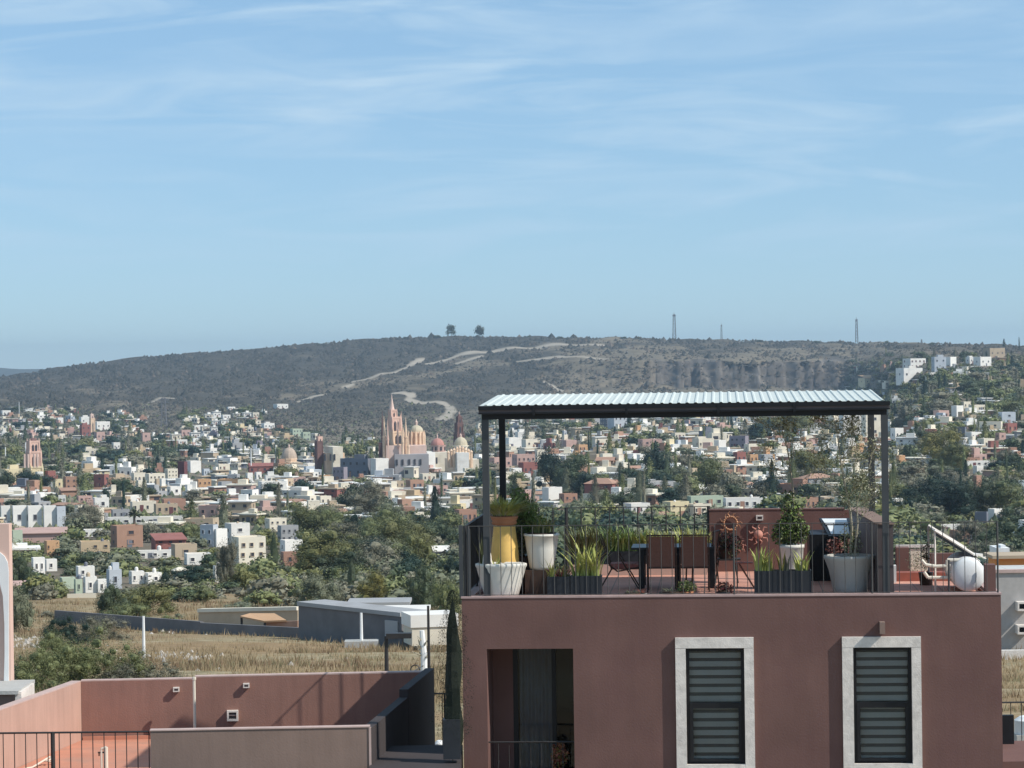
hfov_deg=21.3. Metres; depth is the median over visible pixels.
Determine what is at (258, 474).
house
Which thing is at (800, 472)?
tree
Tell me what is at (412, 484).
house
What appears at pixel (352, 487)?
tree
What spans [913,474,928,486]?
bush
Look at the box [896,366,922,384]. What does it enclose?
house
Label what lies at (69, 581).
house
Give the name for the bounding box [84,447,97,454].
house
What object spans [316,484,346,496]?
house
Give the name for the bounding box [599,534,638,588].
lounge chair
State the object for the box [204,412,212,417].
house
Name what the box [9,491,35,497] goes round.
house
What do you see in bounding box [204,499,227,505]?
house
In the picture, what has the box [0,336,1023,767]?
ground
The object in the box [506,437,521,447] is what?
house
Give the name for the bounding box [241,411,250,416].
house
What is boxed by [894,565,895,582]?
cube
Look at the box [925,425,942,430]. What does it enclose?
house
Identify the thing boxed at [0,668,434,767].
neighbour house
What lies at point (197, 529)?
bush
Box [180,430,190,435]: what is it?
house
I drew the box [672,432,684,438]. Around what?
house
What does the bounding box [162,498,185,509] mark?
house
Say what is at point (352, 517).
tree
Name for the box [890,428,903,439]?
house
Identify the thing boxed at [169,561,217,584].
bush
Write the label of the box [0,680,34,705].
roof
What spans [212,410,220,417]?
house
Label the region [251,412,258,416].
house
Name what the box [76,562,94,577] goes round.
house
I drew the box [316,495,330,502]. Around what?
house
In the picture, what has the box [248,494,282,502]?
house
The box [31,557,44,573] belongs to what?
house
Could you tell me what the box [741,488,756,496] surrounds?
house
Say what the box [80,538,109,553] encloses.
house
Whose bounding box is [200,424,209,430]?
house
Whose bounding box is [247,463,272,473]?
house
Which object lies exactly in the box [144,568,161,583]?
house
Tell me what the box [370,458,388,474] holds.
house
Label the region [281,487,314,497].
house
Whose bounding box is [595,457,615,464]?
house
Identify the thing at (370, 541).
tree
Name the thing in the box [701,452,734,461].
house
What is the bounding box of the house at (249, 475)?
[246,472,252,480]
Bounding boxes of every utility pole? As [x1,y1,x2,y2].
[142,616,145,655]
[427,606,430,667]
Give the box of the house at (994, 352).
[983,348,1004,357]
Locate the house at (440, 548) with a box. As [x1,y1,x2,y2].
[431,545,449,556]
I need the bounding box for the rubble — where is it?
[14,631,445,671]
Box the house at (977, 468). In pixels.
[973,465,983,473]
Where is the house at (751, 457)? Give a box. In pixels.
[747,453,757,462]
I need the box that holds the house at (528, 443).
[521,439,536,447]
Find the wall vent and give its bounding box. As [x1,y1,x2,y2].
[227,710,237,720]
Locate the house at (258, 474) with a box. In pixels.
[255,471,261,478]
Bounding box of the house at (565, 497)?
[559,493,576,502]
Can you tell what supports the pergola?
on the house at (652, 678)
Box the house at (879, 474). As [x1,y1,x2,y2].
[867,471,880,476]
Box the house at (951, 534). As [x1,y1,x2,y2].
[949,529,969,543]
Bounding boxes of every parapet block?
[896,544,933,570]
[990,544,1009,551]
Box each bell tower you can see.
[23,435,43,474]
[453,413,464,444]
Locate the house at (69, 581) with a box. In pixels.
[60,577,74,588]
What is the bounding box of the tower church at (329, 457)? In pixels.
[314,434,344,473]
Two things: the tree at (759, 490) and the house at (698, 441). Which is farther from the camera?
the house at (698, 441)
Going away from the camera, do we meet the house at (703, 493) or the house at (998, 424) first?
the house at (703, 493)
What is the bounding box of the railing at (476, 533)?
[463,513,493,595]
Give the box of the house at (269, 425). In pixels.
[261,422,274,428]
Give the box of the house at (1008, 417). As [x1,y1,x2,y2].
[998,412,1015,422]
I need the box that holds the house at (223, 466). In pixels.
[215,463,229,469]
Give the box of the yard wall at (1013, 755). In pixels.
[1003,741,1023,767]
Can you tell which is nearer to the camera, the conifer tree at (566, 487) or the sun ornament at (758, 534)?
the sun ornament at (758, 534)
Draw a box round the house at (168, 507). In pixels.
[154,501,177,513]
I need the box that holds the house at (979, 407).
[968,405,984,409]
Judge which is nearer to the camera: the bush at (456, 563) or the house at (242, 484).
the bush at (456, 563)
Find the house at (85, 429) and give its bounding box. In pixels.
[80,423,90,435]
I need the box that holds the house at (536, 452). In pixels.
[535,449,544,461]
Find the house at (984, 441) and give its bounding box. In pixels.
[977,438,994,446]
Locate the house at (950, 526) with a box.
[941,524,960,530]
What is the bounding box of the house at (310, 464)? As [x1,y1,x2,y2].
[303,463,314,465]
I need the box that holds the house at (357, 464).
[340,454,370,476]
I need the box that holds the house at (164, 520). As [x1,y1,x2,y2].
[139,516,185,532]
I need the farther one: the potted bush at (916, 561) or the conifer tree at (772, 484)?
the conifer tree at (772, 484)
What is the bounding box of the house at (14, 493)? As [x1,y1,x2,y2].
[0,490,36,497]
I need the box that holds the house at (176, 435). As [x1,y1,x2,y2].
[170,432,180,439]
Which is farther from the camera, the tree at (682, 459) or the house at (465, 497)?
the tree at (682, 459)
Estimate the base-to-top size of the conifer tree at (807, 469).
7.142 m
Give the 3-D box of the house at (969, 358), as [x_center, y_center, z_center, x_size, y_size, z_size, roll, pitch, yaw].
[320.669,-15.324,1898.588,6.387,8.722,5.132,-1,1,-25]
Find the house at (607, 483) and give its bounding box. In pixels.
[583,478,618,493]
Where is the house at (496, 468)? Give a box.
[490,464,511,474]
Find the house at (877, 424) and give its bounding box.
[861,415,880,436]
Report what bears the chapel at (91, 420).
on the ground at (716, 372)
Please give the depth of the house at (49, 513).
595.32 m
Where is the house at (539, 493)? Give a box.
[520,491,541,498]
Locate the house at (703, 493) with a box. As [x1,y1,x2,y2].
[697,484,707,494]
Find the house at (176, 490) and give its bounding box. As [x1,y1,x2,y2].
[167,486,180,494]
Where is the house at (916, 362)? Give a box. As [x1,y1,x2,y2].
[903,358,925,367]
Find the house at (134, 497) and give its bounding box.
[115,494,148,500]
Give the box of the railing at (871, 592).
[467,521,998,595]
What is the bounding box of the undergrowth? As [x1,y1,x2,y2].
[0,361,1019,534]
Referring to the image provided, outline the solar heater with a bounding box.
[921,525,983,590]
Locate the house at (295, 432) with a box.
[290,429,301,436]
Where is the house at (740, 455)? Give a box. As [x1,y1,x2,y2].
[733,451,745,459]
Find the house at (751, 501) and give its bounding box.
[723,495,767,507]
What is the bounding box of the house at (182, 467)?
[178,461,187,477]
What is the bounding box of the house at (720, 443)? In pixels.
[714,440,725,447]
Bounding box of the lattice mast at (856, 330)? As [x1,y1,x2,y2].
[855,317,857,341]
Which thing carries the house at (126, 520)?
on the ground at (716, 372)
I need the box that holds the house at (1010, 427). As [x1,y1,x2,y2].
[1003,423,1016,432]
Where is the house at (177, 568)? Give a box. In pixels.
[172,567,185,578]
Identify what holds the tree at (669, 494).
on the ground at (716, 372)
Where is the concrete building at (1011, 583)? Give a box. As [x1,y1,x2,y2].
[983,565,1023,649]
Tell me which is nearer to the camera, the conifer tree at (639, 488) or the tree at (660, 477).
the conifer tree at (639, 488)
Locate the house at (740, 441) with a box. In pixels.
[729,436,748,447]
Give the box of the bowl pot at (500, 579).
[475,562,526,595]
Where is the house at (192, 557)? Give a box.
[184,552,209,564]
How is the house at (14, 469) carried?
on the ground at (716, 372)
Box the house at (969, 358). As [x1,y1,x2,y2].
[966,356,972,363]
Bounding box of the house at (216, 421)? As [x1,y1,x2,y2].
[210,419,220,424]
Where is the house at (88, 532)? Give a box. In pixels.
[84,529,101,536]
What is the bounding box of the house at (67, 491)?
[58,487,76,496]
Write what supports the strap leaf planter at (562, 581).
on the house at (652, 678)
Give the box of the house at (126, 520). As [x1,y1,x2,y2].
[107,515,182,523]
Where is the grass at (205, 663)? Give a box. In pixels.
[14,597,1023,711]
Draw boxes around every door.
[127,539,131,546]
[513,649,556,767]
[740,501,744,507]
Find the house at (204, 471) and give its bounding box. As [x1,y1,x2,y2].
[202,469,209,475]
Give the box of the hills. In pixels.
[0,368,44,376]
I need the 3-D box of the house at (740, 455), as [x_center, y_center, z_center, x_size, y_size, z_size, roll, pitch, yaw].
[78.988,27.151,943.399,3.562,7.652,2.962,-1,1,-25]
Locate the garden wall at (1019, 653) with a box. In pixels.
[1001,649,1023,659]
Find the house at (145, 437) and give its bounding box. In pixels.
[141,433,150,441]
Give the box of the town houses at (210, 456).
[0,354,1023,549]
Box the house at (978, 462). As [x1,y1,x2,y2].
[967,460,989,465]
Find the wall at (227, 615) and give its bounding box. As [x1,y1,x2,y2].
[197,606,297,625]
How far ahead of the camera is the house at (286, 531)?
516.71 m
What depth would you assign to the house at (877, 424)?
1252.02 m
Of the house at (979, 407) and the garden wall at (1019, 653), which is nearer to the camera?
the garden wall at (1019, 653)
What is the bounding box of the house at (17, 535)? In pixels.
[12,530,22,542]
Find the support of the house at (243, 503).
on the ground at (716, 372)
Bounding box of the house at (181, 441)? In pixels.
[178,439,186,444]
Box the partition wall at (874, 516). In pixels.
[851,507,893,592]
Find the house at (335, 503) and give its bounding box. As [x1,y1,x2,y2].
[320,500,345,507]
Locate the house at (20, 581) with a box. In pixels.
[13,580,25,590]
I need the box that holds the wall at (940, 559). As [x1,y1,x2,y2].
[930,553,952,570]
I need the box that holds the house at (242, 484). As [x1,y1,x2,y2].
[225,479,256,492]
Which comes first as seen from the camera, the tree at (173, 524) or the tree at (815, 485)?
the tree at (173, 524)
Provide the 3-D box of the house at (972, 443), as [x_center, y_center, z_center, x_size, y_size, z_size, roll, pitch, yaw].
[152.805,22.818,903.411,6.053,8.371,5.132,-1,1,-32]
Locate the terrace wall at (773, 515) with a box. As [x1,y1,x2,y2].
[709,507,849,571]
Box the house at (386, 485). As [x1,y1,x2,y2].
[359,478,390,492]
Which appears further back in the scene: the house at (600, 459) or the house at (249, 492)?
the house at (600, 459)
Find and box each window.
[128,530,134,534]
[675,637,754,767]
[842,636,922,767]
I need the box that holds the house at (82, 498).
[76,494,91,501]
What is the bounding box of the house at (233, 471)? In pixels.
[229,470,237,473]
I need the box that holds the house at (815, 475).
[798,473,829,484]
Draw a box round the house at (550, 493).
[542,486,561,500]
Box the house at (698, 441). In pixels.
[692,436,713,447]
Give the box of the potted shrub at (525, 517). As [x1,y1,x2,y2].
[508,486,545,594]
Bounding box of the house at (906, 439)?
[895,433,917,445]
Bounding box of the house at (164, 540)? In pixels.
[150,532,187,549]
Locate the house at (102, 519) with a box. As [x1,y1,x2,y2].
[74,508,103,525]
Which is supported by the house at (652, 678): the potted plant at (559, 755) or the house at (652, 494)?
the potted plant at (559, 755)
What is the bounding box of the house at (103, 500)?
[92,495,108,506]
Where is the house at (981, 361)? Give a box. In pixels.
[973,356,990,366]
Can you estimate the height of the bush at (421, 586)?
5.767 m
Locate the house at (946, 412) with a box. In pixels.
[933,410,948,416]
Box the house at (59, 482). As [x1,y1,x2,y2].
[53,479,62,488]
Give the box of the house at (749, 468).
[745,460,765,473]
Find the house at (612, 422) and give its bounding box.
[608,418,626,428]
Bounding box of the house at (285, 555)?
[281,551,297,565]
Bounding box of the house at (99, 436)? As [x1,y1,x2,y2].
[94,431,104,440]
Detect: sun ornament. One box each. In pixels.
[720,511,741,533]
[749,525,767,543]
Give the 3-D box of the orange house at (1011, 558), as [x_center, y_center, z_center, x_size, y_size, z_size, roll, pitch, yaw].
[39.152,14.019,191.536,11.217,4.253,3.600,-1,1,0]
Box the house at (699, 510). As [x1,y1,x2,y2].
[689,502,711,515]
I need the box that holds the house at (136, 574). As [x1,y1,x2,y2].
[129,567,143,583]
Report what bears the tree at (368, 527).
on the ground at (716, 372)
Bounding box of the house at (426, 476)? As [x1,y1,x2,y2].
[419,472,435,481]
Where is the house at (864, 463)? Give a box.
[860,458,879,467]
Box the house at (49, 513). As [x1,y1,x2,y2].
[43,505,55,526]
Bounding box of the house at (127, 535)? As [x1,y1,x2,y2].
[111,524,142,546]
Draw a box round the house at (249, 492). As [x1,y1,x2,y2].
[241,489,258,497]
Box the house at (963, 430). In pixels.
[956,427,965,436]
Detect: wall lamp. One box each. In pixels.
[173,687,178,691]
[243,683,248,687]
[756,515,762,519]
[879,621,884,633]
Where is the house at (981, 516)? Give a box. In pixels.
[975,511,987,522]
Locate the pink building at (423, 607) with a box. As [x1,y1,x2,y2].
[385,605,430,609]
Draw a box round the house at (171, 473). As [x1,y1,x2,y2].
[164,468,177,478]
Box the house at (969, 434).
[965,432,980,439]
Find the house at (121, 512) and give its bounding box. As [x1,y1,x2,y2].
[111,507,129,516]
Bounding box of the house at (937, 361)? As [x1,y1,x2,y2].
[931,355,945,371]
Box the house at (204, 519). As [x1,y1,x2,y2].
[184,515,218,525]
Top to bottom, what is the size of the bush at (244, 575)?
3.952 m
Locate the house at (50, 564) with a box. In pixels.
[45,558,56,570]
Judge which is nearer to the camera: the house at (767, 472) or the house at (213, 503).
the house at (213, 503)
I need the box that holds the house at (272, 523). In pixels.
[265,517,286,530]
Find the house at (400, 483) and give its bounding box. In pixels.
[397,480,403,486]
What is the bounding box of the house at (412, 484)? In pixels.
[406,479,423,489]
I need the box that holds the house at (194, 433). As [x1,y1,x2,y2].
[189,430,200,436]
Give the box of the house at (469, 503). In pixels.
[460,499,472,508]
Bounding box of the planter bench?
[570,563,707,574]
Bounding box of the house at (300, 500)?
[270,499,306,506]
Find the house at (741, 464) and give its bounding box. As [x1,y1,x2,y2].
[729,459,753,474]
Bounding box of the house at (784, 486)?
[776,478,810,495]
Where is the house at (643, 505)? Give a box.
[623,502,649,514]
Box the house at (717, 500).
[687,495,723,506]
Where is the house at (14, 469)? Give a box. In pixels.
[0,465,22,477]
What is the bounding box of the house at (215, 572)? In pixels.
[213,562,218,581]
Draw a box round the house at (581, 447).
[574,444,587,450]
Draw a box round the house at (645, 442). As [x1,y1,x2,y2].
[638,439,661,448]
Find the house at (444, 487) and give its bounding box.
[433,485,447,493]
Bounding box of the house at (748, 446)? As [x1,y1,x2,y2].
[744,443,760,451]
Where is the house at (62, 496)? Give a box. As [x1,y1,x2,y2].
[58,494,65,501]
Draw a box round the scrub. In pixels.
[0,333,1023,458]
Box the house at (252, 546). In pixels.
[231,535,265,565]
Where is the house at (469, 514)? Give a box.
[454,509,476,523]
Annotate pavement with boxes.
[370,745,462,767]
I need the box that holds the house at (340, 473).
[333,467,347,480]
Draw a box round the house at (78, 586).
[74,574,82,593]
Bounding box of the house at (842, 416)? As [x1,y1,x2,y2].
[839,415,860,433]
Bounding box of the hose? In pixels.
[27,756,50,767]
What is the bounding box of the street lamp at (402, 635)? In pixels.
[384,632,411,670]
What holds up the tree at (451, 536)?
on the ground at (716, 372)
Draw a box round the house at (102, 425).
[95,421,109,429]
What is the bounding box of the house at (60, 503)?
[52,502,83,505]
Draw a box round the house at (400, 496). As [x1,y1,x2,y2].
[391,495,414,500]
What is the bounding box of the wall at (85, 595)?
[67,593,95,597]
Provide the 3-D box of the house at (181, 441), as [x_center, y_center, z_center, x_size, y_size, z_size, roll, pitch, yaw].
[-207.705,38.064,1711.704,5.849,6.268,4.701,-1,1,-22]
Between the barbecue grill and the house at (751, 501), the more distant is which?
the house at (751, 501)
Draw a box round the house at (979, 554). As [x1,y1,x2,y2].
[973,553,985,561]
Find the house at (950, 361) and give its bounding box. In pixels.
[946,357,955,365]
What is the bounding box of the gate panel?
[458,525,470,597]
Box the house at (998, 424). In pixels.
[977,421,1002,429]
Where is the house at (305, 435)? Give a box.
[301,432,310,440]
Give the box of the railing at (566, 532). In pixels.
[538,506,709,569]
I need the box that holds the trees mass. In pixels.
[0,348,1023,606]
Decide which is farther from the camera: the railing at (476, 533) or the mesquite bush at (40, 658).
the mesquite bush at (40, 658)
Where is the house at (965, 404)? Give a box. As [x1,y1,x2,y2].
[960,401,970,407]
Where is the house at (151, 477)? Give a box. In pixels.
[145,472,164,482]
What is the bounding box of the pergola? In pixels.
[478,389,889,595]
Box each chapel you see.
[89,413,94,431]
[559,429,576,447]
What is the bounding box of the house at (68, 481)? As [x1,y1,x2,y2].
[63,476,76,487]
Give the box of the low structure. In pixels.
[344,613,378,647]
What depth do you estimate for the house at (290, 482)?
889.08 m
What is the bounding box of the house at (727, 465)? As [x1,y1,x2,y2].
[719,461,736,469]
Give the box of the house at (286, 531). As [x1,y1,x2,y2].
[277,525,297,541]
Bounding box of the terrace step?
[896,571,947,580]
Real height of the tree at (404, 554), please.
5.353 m
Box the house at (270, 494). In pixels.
[262,492,283,496]
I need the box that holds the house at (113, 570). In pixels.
[106,562,121,588]
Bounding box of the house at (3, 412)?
[1,410,10,414]
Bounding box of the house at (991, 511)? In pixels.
[988,508,1001,520]
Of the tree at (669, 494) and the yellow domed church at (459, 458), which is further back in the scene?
the yellow domed church at (459, 458)
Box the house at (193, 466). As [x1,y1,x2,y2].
[187,460,200,472]
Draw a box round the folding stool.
[735,561,753,587]
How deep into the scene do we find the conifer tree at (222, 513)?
612.30 m
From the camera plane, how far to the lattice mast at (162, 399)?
2093.82 m
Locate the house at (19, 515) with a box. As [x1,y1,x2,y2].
[12,505,26,526]
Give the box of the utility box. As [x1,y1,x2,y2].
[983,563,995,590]
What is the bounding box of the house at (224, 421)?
[220,418,228,424]
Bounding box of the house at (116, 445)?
[112,442,119,448]
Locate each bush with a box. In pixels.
[1,457,18,468]
[12,549,35,580]
[13,580,37,631]
[14,625,96,691]
[14,655,32,679]
[26,632,71,661]
[36,609,53,617]
[39,612,94,646]
[41,579,70,596]
[57,619,156,682]
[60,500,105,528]
[72,548,108,564]
[76,613,134,641]
[92,646,189,678]
[93,577,130,614]
[100,600,151,616]
[121,580,178,615]
[142,519,173,542]
[157,569,170,587]
[162,614,177,618]
[167,521,199,537]
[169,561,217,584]
[179,523,199,532]
[189,581,216,601]
[223,601,254,607]
[224,587,246,593]
[230,564,260,589]
[273,561,299,576]
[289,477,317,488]
[292,570,344,605]
[340,535,404,569]
[386,553,433,575]
[401,559,439,609]
[421,520,458,542]
[430,573,461,616]
[453,557,458,573]
[497,482,525,494]
[536,499,553,512]
[563,498,592,513]
[571,498,595,506]
[586,487,614,500]
[624,468,651,485]
[636,443,651,454]
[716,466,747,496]
[749,466,781,474]
[793,480,818,496]
[833,478,867,497]
[889,495,915,508]
[890,402,918,427]
[897,473,917,482]
[898,477,920,488]
[905,548,927,570]
[906,492,944,514]
[912,508,947,530]
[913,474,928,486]
[914,418,932,427]
[918,539,931,584]
[925,399,964,414]
[943,509,960,516]
[944,472,970,484]
[951,519,990,545]
[952,378,1000,391]
[972,514,1023,549]
[974,540,995,556]
[988,467,1022,484]
[996,399,1023,411]
[996,504,1015,521]
[1000,474,1021,480]
[1009,457,1022,469]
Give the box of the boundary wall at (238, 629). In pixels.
[200,623,298,637]
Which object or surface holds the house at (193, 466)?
on the ground at (716, 372)
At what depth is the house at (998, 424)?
1038.90 m
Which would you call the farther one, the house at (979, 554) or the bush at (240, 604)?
the house at (979, 554)
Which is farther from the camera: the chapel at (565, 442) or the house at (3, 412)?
the house at (3, 412)
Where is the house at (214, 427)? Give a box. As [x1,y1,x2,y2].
[210,425,217,430]
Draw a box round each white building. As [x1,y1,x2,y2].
[348,597,411,604]
[401,610,458,645]
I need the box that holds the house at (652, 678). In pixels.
[461,568,1002,767]
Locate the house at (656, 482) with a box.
[648,480,674,485]
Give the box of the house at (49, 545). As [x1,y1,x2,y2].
[44,540,58,556]
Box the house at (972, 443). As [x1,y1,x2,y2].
[960,440,983,453]
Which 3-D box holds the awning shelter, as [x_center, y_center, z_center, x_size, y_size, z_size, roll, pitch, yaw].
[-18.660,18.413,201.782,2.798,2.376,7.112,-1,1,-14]
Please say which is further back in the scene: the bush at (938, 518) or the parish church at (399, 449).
the parish church at (399, 449)
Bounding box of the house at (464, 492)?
[444,488,474,496]
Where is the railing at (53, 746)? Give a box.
[0,731,149,767]
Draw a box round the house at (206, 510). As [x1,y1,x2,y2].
[198,505,219,516]
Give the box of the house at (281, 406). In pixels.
[273,404,287,408]
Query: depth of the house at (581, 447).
1214.19 m
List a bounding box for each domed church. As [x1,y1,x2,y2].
[281,445,302,464]
[427,434,446,470]
[445,433,478,474]
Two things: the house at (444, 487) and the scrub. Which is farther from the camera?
the scrub
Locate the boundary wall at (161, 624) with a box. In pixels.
[54,610,202,633]
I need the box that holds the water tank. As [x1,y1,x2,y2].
[1014,715,1023,740]
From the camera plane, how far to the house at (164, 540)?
468.09 m
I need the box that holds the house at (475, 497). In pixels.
[470,489,493,508]
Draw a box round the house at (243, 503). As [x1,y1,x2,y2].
[227,494,256,512]
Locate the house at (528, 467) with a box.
[518,462,536,474]
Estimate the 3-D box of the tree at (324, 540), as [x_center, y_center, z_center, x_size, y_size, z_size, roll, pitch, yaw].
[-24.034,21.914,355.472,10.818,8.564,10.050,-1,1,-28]
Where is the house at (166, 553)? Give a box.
[138,545,170,557]
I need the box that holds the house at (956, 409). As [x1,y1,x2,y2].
[951,405,962,416]
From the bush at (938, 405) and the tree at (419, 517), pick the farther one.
the bush at (938, 405)
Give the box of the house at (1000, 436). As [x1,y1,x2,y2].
[995,433,1005,440]
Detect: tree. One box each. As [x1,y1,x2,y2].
[0,469,18,486]
[14,469,57,486]
[75,475,94,487]
[101,488,110,498]
[107,477,138,490]
[128,484,156,494]
[128,509,139,523]
[137,477,149,500]
[163,522,178,528]
[179,499,201,518]
[180,487,204,500]
[212,496,239,524]
[214,533,238,583]
[260,482,283,494]
[266,529,283,564]
[272,462,306,477]
[272,482,284,516]
[287,519,358,570]
[288,500,328,533]
[289,534,342,565]
[310,547,370,582]
[313,501,348,526]
[315,517,361,539]
[316,504,353,530]
[322,564,364,580]
[337,482,364,506]
[337,533,362,542]
[338,507,365,536]
[342,558,360,594]
[343,473,385,514]
[345,536,370,549]
[352,536,418,558]
[354,565,389,597]
[356,517,397,539]
[356,535,392,550]
[359,563,393,579]
[360,502,411,534]
[366,498,410,518]
[373,511,437,547]
[379,493,396,508]
[396,547,427,565]
[399,513,417,527]
[399,528,434,565]
[409,513,430,521]
[411,630,433,669]
[416,506,441,516]
[422,486,444,521]
[429,590,475,761]
[430,510,466,529]
[434,551,457,576]
[445,324,456,335]
[448,530,458,542]
[473,325,484,334]
[491,478,496,502]
[506,471,529,482]
[508,476,518,497]
[534,447,570,488]
[536,464,541,476]
[548,449,589,492]
[559,467,572,492]
[562,469,597,486]
[571,471,593,495]
[588,475,601,502]
[593,471,611,478]
[600,489,614,504]
[608,490,637,506]
[611,472,627,480]
[615,467,638,477]
[615,473,626,490]
[621,481,659,492]
[627,458,630,476]
[632,470,648,501]
[640,445,673,472]
[651,487,682,504]
[652,472,673,480]
[658,475,671,492]
[663,450,682,455]
[663,454,674,462]
[671,464,687,475]
[672,473,683,481]
[672,473,707,497]
[677,452,699,465]
[677,473,696,500]
[687,458,702,470]
[689,451,728,485]
[702,482,729,496]
[722,482,746,496]
[723,458,736,463]
[738,416,829,565]
[745,420,780,439]
[745,475,782,490]
[746,480,771,496]
[751,416,822,431]
[762,460,781,496]
[771,489,810,568]
[783,444,824,469]
[784,467,804,477]
[785,459,799,482]
[796,415,902,591]
[796,481,824,493]
[800,465,811,476]
[802,467,828,474]
[810,485,836,496]
[813,453,836,466]
[818,474,844,485]
[835,470,858,476]
[854,472,876,491]
[857,451,879,462]
[875,483,881,502]
[889,462,900,487]
[889,470,894,502]
[890,463,929,478]
[892,481,911,501]
[900,471,945,501]
[912,428,933,444]
[915,421,967,460]
[917,381,930,397]
[922,473,979,519]
[923,463,953,475]
[933,468,959,479]
[934,438,973,471]
[945,465,962,473]
[956,538,1015,552]
[957,441,972,453]
[958,473,997,510]
[962,459,969,475]
[979,474,1023,508]
[983,458,1011,469]
[988,468,999,485]
[990,477,1023,487]
[995,447,1014,460]
[1002,451,1023,463]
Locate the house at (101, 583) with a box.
[97,579,106,592]
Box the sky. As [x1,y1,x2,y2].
[0,0,1023,368]
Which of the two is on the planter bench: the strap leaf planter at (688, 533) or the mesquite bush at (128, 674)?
the strap leaf planter at (688, 533)
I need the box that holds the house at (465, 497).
[460,496,471,499]
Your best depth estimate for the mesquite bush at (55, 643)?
154.62 m
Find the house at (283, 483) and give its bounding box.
[258,480,286,490]
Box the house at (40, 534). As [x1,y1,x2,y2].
[14,527,67,542]
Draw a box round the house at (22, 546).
[12,543,40,552]
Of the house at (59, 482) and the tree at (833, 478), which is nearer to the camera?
the tree at (833, 478)
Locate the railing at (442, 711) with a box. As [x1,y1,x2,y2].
[434,693,445,744]
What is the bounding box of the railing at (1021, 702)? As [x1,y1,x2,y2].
[1002,701,1023,740]
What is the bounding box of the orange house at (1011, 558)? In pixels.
[984,552,1023,564]
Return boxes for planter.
[443,718,460,759]
[539,558,576,593]
[554,524,621,564]
[557,537,610,593]
[595,523,648,563]
[631,528,678,563]
[664,523,711,543]
[750,547,813,593]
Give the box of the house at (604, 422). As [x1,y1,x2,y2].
[600,418,607,426]
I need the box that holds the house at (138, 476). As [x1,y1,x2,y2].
[131,472,144,480]
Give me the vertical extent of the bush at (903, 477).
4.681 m
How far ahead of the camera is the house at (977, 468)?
801.97 m
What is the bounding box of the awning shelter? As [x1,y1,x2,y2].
[240,613,285,625]
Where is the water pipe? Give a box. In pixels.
[98,746,107,767]
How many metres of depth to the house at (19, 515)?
595.31 m
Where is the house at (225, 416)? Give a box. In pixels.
[221,415,230,418]
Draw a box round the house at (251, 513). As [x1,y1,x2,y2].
[237,508,265,524]
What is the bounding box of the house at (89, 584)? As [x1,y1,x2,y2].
[83,572,96,592]
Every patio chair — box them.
[646,535,677,592]
[679,534,709,591]
[685,530,719,585]
[710,532,743,582]
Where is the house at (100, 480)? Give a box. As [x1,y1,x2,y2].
[94,474,108,486]
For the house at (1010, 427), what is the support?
on the ground at (716, 372)
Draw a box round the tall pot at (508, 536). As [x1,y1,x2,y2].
[491,525,518,562]
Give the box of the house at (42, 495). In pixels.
[37,492,54,500]
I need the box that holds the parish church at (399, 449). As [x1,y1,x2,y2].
[378,395,428,477]
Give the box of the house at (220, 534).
[214,528,227,546]
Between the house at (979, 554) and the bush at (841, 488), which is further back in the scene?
the bush at (841, 488)
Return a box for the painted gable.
[0,523,13,680]
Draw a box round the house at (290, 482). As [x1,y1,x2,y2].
[272,478,293,485]
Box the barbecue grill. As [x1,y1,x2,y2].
[807,518,849,580]
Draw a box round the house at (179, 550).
[171,543,196,559]
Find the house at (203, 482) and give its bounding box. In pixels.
[196,478,210,487]
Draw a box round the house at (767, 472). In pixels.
[762,471,786,478]
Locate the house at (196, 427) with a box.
[193,425,202,429]
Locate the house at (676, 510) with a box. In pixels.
[662,500,688,515]
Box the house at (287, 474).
[274,472,298,480]
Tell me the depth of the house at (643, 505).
584.93 m
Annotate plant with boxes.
[465,494,544,525]
[474,538,491,563]
[524,515,558,569]
[550,743,569,767]
[623,590,639,594]
[658,587,681,592]
[677,580,696,592]
[714,581,732,592]
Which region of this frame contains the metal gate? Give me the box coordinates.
[1002,714,1013,743]
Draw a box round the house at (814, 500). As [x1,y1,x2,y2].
[802,497,818,507]
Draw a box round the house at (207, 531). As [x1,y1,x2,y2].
[200,524,217,546]
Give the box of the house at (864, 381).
[858,375,870,387]
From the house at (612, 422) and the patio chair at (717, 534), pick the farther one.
the house at (612, 422)
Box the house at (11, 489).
[8,487,23,491]
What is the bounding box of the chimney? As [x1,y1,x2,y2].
[895,546,909,570]
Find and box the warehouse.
[297,599,426,646]
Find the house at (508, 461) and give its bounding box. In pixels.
[489,457,511,466]
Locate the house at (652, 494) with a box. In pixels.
[631,489,660,504]
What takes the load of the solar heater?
on the house at (652, 678)
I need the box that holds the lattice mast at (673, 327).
[672,314,675,337]
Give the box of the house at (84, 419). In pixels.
[79,415,88,424]
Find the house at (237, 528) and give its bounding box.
[225,521,249,543]
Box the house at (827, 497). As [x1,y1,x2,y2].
[816,491,839,501]
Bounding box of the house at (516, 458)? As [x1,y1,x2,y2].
[512,454,534,464]
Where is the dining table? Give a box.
[631,543,714,588]
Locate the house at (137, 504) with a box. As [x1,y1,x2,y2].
[130,499,155,512]
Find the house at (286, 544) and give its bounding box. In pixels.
[280,537,302,552]
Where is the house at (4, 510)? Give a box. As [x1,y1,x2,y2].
[0,505,10,522]
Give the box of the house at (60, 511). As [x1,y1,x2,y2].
[56,506,65,526]
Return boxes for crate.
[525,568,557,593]
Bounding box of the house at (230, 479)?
[217,478,248,485]
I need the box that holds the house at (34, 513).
[27,505,41,527]
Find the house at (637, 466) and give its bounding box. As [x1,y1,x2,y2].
[630,465,640,470]
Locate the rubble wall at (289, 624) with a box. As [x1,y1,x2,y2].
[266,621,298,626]

